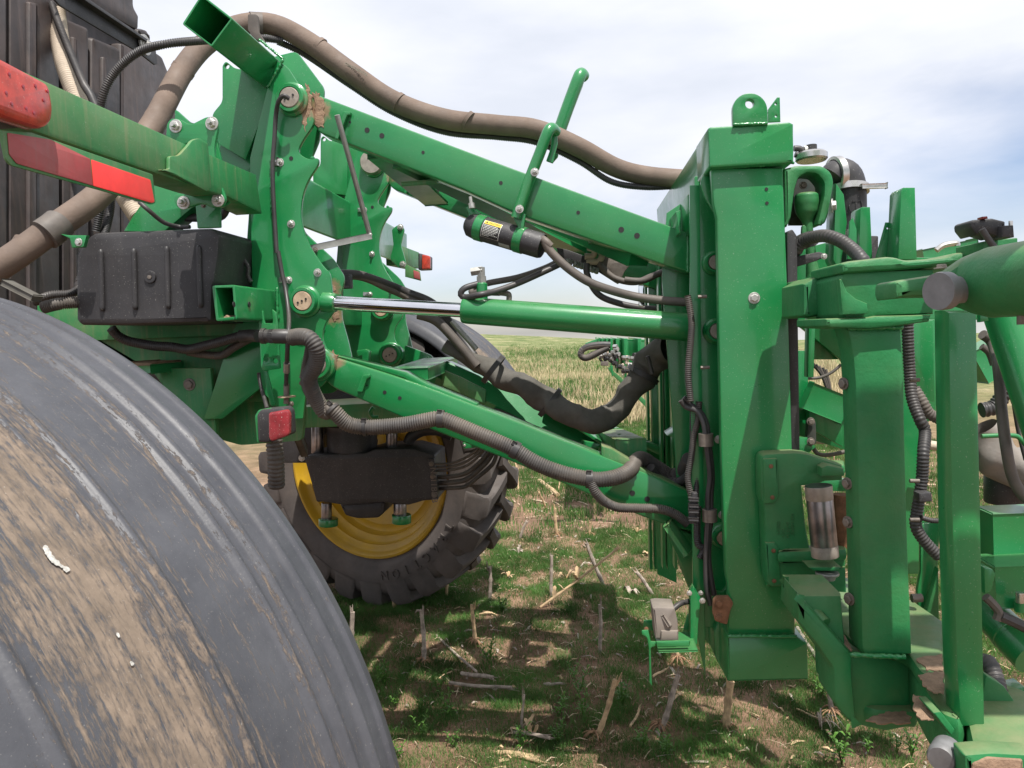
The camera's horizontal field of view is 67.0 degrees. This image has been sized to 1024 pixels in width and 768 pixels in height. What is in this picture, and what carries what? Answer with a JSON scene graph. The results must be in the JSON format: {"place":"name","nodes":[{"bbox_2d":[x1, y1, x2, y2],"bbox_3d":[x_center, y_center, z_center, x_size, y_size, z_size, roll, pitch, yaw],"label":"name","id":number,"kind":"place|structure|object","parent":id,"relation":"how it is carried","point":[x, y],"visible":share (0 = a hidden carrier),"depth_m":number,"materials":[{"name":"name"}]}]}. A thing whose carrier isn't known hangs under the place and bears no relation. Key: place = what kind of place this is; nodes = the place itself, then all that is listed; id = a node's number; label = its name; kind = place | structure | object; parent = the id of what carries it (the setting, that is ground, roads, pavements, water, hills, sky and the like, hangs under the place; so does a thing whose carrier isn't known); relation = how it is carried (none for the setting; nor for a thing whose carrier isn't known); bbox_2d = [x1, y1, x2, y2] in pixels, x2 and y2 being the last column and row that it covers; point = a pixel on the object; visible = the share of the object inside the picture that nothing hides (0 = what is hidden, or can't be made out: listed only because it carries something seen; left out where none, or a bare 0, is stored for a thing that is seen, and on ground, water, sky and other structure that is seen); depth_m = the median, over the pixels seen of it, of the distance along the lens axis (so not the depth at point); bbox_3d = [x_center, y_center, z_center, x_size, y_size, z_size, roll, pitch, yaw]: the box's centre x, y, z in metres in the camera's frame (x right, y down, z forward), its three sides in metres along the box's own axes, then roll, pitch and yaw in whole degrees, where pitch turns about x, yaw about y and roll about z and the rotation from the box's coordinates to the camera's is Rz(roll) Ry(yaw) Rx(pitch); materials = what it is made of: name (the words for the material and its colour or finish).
{"place":"outdoors","nodes":[
{"label":"outdoors","id":0,"kind":"place"},
{"bbox_2d":[133,0,1023,341],"label":"sky","id":1,"kind":"structure","parent":0,"point":[926,96],"materials":[{"name":"white"}]},
{"bbox_2d":[223,333,1023,767],"bbox_3d":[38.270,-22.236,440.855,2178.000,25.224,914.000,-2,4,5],"label":"ground","id":2,"kind":"structure","parent":0,"point":[247,455],"depth_m":4.52,"materials":[{"name":"green plant"}]},
{"bbox_2d":[349,604,354,635],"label":"corn stub","id":3,"kind":"object","parent":2,"relation":"on","point":[352,617],"visible":0.6,"depth_m":4.95,"materials":[{"name":"grey plant"}]},
{"bbox_2d":[372,658,393,685],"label":"leafy weed","id":4,"kind":"object","parent":2,"relation":"on","point":[384,675],"visible":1,"depth_m":4.37,"materials":[{"name":"green plant"}]},
{"bbox_2d":[389,687,399,706],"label":"leafy weed","id":5,"kind":"object","parent":2,"relation":"on","point":[394,701],"visible":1,"depth_m":4.13,"materials":[{"name":"green plant"}]},
{"bbox_2d":[393,740,405,757],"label":"leafy weed","id":6,"kind":"object","parent":2,"relation":"on","point":[397,749],"visible":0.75,"depth_m":3.61,"materials":[{"name":"green plant"}]},
{"bbox_2d":[410,708,428,737],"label":"leafy weed","id":7,"kind":"object","parent":2,"relation":"on","point":[423,728],"visible":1,"depth_m":3.81,"materials":[{"name":"green plant"}]},
{"bbox_2d":[414,696,425,712],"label":"leafy weed","id":8,"kind":"object","parent":2,"relation":"on","point":[420,708],"visible":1,"depth_m":4.04,"materials":[{"name":"green plant"}]},
{"bbox_2d":[415,606,433,667],"bbox_3d":[-0.534,1.516,4.645,0.164,0.381,0.167,-3,4,-16],"label":"corn stub","id":9,"kind":"object","parent":2,"relation":"on","point":[423,657],"visible":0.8,"depth_m":4.63,"materials":[{"name":"grey plant"}]},
{"bbox_2d":[426,668,451,691],"bbox_3d":[-0.406,1.621,4.259,0.158,0.171,0.120,-4,4,-20],"label":"leafy weed","id":10,"kind":"object","parent":2,"relation":"on","point":[440,681],"visible":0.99,"depth_m":4.26,"materials":[{"name":"green plant"}]},
{"bbox_2d":[435,687,456,717],"bbox_3d":[-0.333,1.645,3.956,0.101,0.155,0.109,-4,4,-20],"label":"leafy weed","id":11,"kind":"object","parent":2,"relation":"on","point":[449,710],"visible":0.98,"depth_m":3.97,"materials":[{"name":"green plant"}]},
{"bbox_2d":[445,584,448,595],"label":"corn stub","id":12,"kind":"object","parent":2,"relation":"on","point":[446,589],"visible":0.23,"depth_m":5.83,"materials":[{"name":"plant"}]},
{"bbox_2d":[443,729,459,747],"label":"leafy weed","id":13,"kind":"object","parent":2,"relation":"on","point":[451,739],"visible":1,"depth_m":3.68,"materials":[{"name":"green plant"}]},
{"bbox_2d":[435,634,476,672],"bbox_3d":[-0.343,1.641,4.723,0.017,0.047,0.737,-4,4,-24],"label":"fallen stalk","id":14,"kind":"object","parent":2,"relation":"on","point":[462,659],"visible":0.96,"depth_m":4.66,"materials":[{"name":"grey plant"}]},
{"bbox_2d":[465,601,483,647],"bbox_3d":[-0.253,1.524,4.908,0.161,0.307,0.153,-2,4,5],"label":"corn stub","id":15,"kind":"object","parent":2,"relation":"on","point":[472,608],"visible":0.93,"depth_m":4.89,"materials":[{"name":"plant"}]},
{"bbox_2d":[460,671,497,680],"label":"fallen stalk","id":16,"kind":"object","parent":2,"relation":"on","point":[469,674],"visible":1,"depth_m":4.39,"materials":[{"name":"grey plant"}]},
{"bbox_2d":[449,681,517,690],"bbox_3d":[-0.156,1.674,4.287,0.422,0.037,0.022,-1,4,20],"label":"fallen stalk","id":17,"kind":"object","parent":2,"relation":"on","point":[481,685],"visible":1,"depth_m":4.29,"materials":[{"name":"grey plant"}]},
{"bbox_2d":[479,633,495,661],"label":"leafy weed","id":18,"kind":"object","parent":2,"relation":"on","point":[489,651],"visible":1,"depth_m":4.62,"materials":[{"name":"green plant"}]},
{"bbox_2d":[486,561,492,601],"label":"corn stub","id":19,"kind":"object","parent":2,"relation":"on","point":[489,570],"visible":0.91,"depth_m":5.71,"materials":[{"name":"grey plant"}]},
{"bbox_2d":[495,590,510,610],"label":"leafy weed","id":20,"kind":"object","parent":2,"relation":"on","point":[501,604],"visible":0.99,"depth_m":5.42,"materials":[{"name":"green plant"}]},
{"bbox_2d":[501,571,514,576],"bbox_3d":[-0.033,1.530,6.216,0.118,0.046,0.064,-2,4,5],"label":"corn husk","id":21,"kind":"object","parent":2,"relation":"on","point":[508,574],"visible":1,"depth_m":6.21,"materials":[{"name":"plant"}]},
{"bbox_2d":[0,0,1023,767],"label":"crop sprayer","id":22,"kind":"object","parent":2,"relation":"on","point":[170,566],"visible":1,"depth_m":2.64,"materials":[{"name":"metal"}]},
{"bbox_2d":[490,750,539,758],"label":"fallen stalk","id":23,"kind":"object","parent":2,"relation":"on","point":[510,752],"visible":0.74,"depth_m":3.56,"materials":[{"name":"plant"}]},
{"bbox_2d":[510,544,522,551],"bbox_3d":[0.044,1.472,6.866,0.126,0.071,0.101,-4,4,-18],"label":"corn husk","id":24,"kind":"object","parent":2,"relation":"on","point":[518,548],"visible":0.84,"depth_m":6.88,"materials":[{"name":"grey plant"}]},
{"bbox_2d":[520,689,524,728],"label":"corn stub","id":25,"kind":"object","parent":2,"relation":"on","point":[523,702],"visible":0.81,"depth_m":3.82,"materials":[{"name":"grey plant"}]},
{"bbox_2d":[514,721,531,748],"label":"leafy weed","id":26,"kind":"object","parent":2,"relation":"on","point":[520,739],"visible":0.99,"depth_m":3.62,"materials":[{"name":"green plant"}]},
{"bbox_2d":[519,518,529,537],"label":"corn stub","id":27,"kind":"object","parent":2,"relation":"on","point":[523,528],"visible":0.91,"depth_m":7.35,"materials":[{"name":"grey plant"}]},
{"bbox_2d":[511,754,546,764],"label":"fallen stalk","id":28,"kind":"object","parent":2,"relation":"on","point":[531,759],"visible":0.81,"depth_m":3.51,"materials":[{"name":"plant"}]},
{"bbox_2d":[510,713,552,739],"bbox_3d":[0.108,1.659,3.711,0.251,0.110,0.101,-1,4,25],"label":"fallen stalk","id":29,"kind":"object","parent":2,"relation":"on","point":[534,733],"visible":0.82,"depth_m":3.70,"materials":[{"name":"grey plant"}]},
{"bbox_2d":[537,488,545,507],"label":"corn stub","id":30,"kind":"object","parent":2,"relation":"on","point":[541,498],"visible":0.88,"depth_m":8.57,"materials":[{"name":"plant"}]},
{"bbox_2d":[537,479,559,496],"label":"fallen stalk","id":31,"kind":"object","parent":2,"relation":"on","point":[551,489],"visible":0.65,"depth_m":9.46,"materials":[{"name":"plant"}]},
{"bbox_2d":[549,552,552,596],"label":"corn stub","id":32,"kind":"object","parent":2,"relation":"on","point":[551,575],"visible":0.88,"depth_m":5.73,"materials":[{"name":"grey plant"}]},
{"bbox_2d":[544,682,564,685],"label":"fallen stalk","id":33,"kind":"object","parent":2,"relation":"on","point":[556,683],"visible":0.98,"depth_m":4.27,"materials":[{"name":"grey plant"}]},
{"bbox_2d":[550,503,562,537],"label":"corn stub","id":34,"kind":"object","parent":2,"relation":"on","point":[556,532],"visible":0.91,"depth_m":7.41,"materials":[{"name":"plant"}]},
{"bbox_2d":[548,716,565,742],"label":"leafy weed","id":35,"kind":"object","parent":2,"relation":"on","point":[557,732],"visible":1,"depth_m":3.69,"materials":[{"name":"green plant"}]},
{"bbox_2d":[551,691,568,716],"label":"leafy weed","id":36,"kind":"object","parent":2,"relation":"on","point":[560,708],"visible":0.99,"depth_m":3.92,"materials":[{"name":"green plant"}]},
{"bbox_2d":[558,570,574,577],"bbox_3d":[0.436,1.508,6.115,0.171,0.065,0.053,-3,4,-9],"label":"corn husk","id":37,"kind":"object","parent":2,"relation":"on","point":[569,572],"visible":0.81,"depth_m":6.11,"materials":[{"name":"plant"}]},
{"bbox_2d":[566,658,581,678],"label":"leafy weed","id":38,"kind":"object","parent":2,"relation":"on","point":[576,670],"visible":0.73,"depth_m":4.37,"materials":[{"name":"green plant"}]},
{"bbox_2d":[569,664,589,693],"bbox_3d":[0.363,1.606,4.191,0.134,0.145,0.102,-2,4,12],"label":"leafy weed","id":39,"kind":"object","parent":2,"relation":"on","point":[579,683],"visible":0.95,"depth_m":4.20,"materials":[{"name":"green plant"}]},
{"bbox_2d":[540,543,622,607],"bbox_3d":[0.495,1.362,5.510,0.621,0.428,0.081,-3,4,-12],"label":"fallen stalk","id":40,"kind":"object","parent":2,"relation":"on","point":[555,595],"visible":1,"depth_m":5.50,"materials":[{"name":"plant"}]},
{"bbox_2d":[574,686,588,713],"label":"leafy weed","id":41,"kind":"object","parent":2,"relation":"on","point":[581,706],"visible":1,"depth_m":3.94,"materials":[{"name":"green plant"}]},
{"bbox_2d":[586,518,594,533],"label":"corn stub","id":42,"kind":"object","parent":2,"relation":"on","point":[590,525],"visible":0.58,"depth_m":7.37,"materials":[{"name":"plant"}]},
{"bbox_2d":[583,539,604,583],"bbox_3d":[0.632,1.378,5.911,0.168,0.400,0.035,-2,4,5],"label":"corn stub","id":43,"kind":"object","parent":2,"relation":"on","point":[598,573],"visible":0.84,"depth_m":5.90,"materials":[{"name":"grey plant"}]},
{"bbox_2d":[598,597,602,651],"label":"corn stub","id":44,"kind":"object","parent":2,"relation":"on","point":[600,628],"visible":0.97,"depth_m":4.72,"materials":[{"name":"grey plant"}]},
{"bbox_2d":[582,672,621,743],"bbox_3d":[0.418,1.553,3.731,0.193,0.353,0.142,-4,4,-22],"label":"corn stub","id":45,"kind":"object","parent":2,"relation":"on","point":[609,701],"visible":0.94,"depth_m":3.70,"materials":[{"name":"plant"}]},
{"bbox_2d":[612,679,630,704],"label":"leafy weed","id":46,"kind":"object","parent":2,"relation":"on","point":[621,693],"visible":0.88,"depth_m":4.04,"materials":[{"name":"green plant"}]},
{"bbox_2d":[623,586,639,593],"bbox_3d":[0.874,1.521,5.699,0.062,0.058,0.147,-6,5,-44],"label":"corn husk","id":47,"kind":"object","parent":2,"relation":"on","point":[629,589],"visible":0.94,"depth_m":5.70,"materials":[{"name":"grey plant"}]},
{"bbox_2d":[629,703,641,726],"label":"fallen stalk","id":48,"kind":"object","parent":2,"relation":"on","point":[634,719],"visible":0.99,"depth_m":3.86,"materials":[{"name":"plant"}]},
{"bbox_2d":[632,567,653,594],"bbox_3d":[0.972,1.465,5.712,0.177,0.241,0.031,-2,4,5],"label":"corn stub","id":49,"kind":"object","parent":2,"relation":"on","point":[643,580],"visible":0.88,"depth_m":5.70,"materials":[{"name":"grey plant"}]},
{"bbox_2d":[634,722,652,746],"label":"leafy weed","id":50,"kind":"object","parent":2,"relation":"on","point":[643,738],"visible":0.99,"depth_m":3.62,"materials":[{"name":"green plant"}]},
{"bbox_2d":[652,667,667,677],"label":"fallen stalk","id":51,"kind":"object","parent":2,"relation":"on","point":[659,672],"visible":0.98,"depth_m":4.34,"materials":[{"name":"plant"}]},
{"bbox_2d":[647,667,680,733],"bbox_3d":[0.731,1.546,3.777,0.192,0.342,0.136,-2,4,5],"label":"corn stub","id":52,"kind":"object","parent":2,"relation":"on","point":[666,714],"visible":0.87,"depth_m":3.77,"materials":[{"name":"grey plant"}]},
{"bbox_2d":[655,728,673,754],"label":"leafy weed","id":53,"kind":"object","parent":2,"relation":"on","point":[669,744],"visible":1,"depth_m":3.54,"materials":[{"name":"green plant"}]},
{"bbox_2d":[497,346,842,424],"bbox_3d":[11.812,-2.101,54.526,33.984,1.441,79.398,-2,4,5],"label":"dry stubble","id":54,"kind":"object","parent":2,"relation":"on","point":[641,408],"visible":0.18,"depth_m":29.07,"materials":[{"name":"beige plant"}]},
{"bbox_2d":[667,652,692,667],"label":"corn stub","id":55,"kind":"object","parent":2,"relation":"on","point":[676,655],"visible":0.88,"depth_m":4.52,"materials":[{"name":"plant"}]},
{"bbox_2d":[371,497,1020,767],"bbox_3d":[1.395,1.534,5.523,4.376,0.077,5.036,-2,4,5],"label":"straw litter","id":56,"kind":"object","parent":2,"relation":"on","point":[571,658],"visible":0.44,"depth_m":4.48,"materials":[{"name":"beige plant"}]},
{"bbox_2d":[389,561,1020,765],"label":"soil clods","id":57,"kind":"object","parent":2,"relation":"on","point":[601,744],"visible":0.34,"depth_m":4.39,"materials":[{"name":"brown soil"}]},
{"bbox_2d":[710,678,738,731],"bbox_3d":[1.023,1.548,3.730,0.178,0.316,0.169,-3,4,-13],"label":"corn stub","id":58,"kind":"object","parent":2,"relation":"on","point":[726,717],"visible":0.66,"depth_m":3.72,"materials":[{"name":"plant"}]},
{"bbox_2d":[508,424,982,518],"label":"straw litter","id":59,"kind":"object","parent":2,"relation":"on","point":[611,510],"visible":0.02,"depth_m":9.01,"materials":[{"name":"beige plant"}]},
{"bbox_2d":[796,626,814,656],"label":"fallen stalk","id":60,"kind":"object","parent":2,"relation":"on","point":[811,648],"visible":0.31,"depth_m":4.68,"materials":[{"name":"grey plant"}]},
{"bbox_2d":[796,708,828,721],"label":"fallen stalk","id":61,"kind":"object","parent":2,"relation":"on","point":[812,715],"visible":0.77,"depth_m":3.81,"materials":[{"name":"plant"}]},
{"bbox_2d":[811,667,825,696],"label":"leafy weed","id":62,"kind":"object","parent":2,"relation":"on","point":[818,686],"visible":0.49,"depth_m":4.04,"materials":[{"name":"green plant"}]},
{"bbox_2d":[816,708,844,727],"bbox_3d":[1.508,1.614,3.709,0.105,0.078,0.163,-4,4,-24],"label":"stub","id":63,"kind":"object","parent":2,"relation":"on","point":[820,719],"visible":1,"depth_m":3.71,"materials":[{"name":"grey plant"}]},
{"bbox_2d":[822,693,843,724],"bbox_3d":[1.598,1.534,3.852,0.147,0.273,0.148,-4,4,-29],"label":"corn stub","id":64,"kind":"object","parent":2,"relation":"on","point":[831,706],"visible":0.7,"depth_m":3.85,"materials":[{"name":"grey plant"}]},
{"bbox_2d":[826,723,854,765],"bbox_3d":[1.452,1.602,3.400,0.118,0.169,0.121,-2,4,2],"label":"leafy weed","id":65,"kind":"object","parent":2,"relation":"on","point":[841,748],"visible":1,"depth_m":3.41,"materials":[{"name":"green plant"}]},
{"bbox_2d":[860,727,872,752],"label":"leafy weed","id":66,"kind":"object","parent":2,"relation":"on","point":[867,743],"visible":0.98,"depth_m":3.50,"materials":[{"name":"green plant"}]},
{"bbox_2d":[891,733,906,753],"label":"leafy weed","id":67,"kind":"object","parent":2,"relation":"on","point":[898,745],"visible":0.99,"depth_m":3.48,"materials":[{"name":"green plant"}]},
{"bbox_2d":[901,729,922,755],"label":"leafy weed","id":68,"kind":"object","parent":2,"relation":"on","point":[911,748],"visible":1,"depth_m":3.45,"materials":[{"name":"green plant"}]},
{"bbox_2d":[502,341,819,406],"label":"grass","id":69,"kind":"structure","parent":0,"point":[567,355],"depth_m":37.91,"materials":[{"name":"green plant"}]},
{"bbox_2d":[372,559,1023,767],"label":"leaf crumbs","id":70,"kind":"object","parent":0,"point":[598,688],"visible":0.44,"depth_m":4.16,"materials":[{"name":"plant"}]},
{"bbox_2d":[495,402,991,537],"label":"grass","id":71,"kind":"structure","parent":0,"point":[642,426],"depth_m":8.83,"materials":[{"name":"green plant"}]}
]}

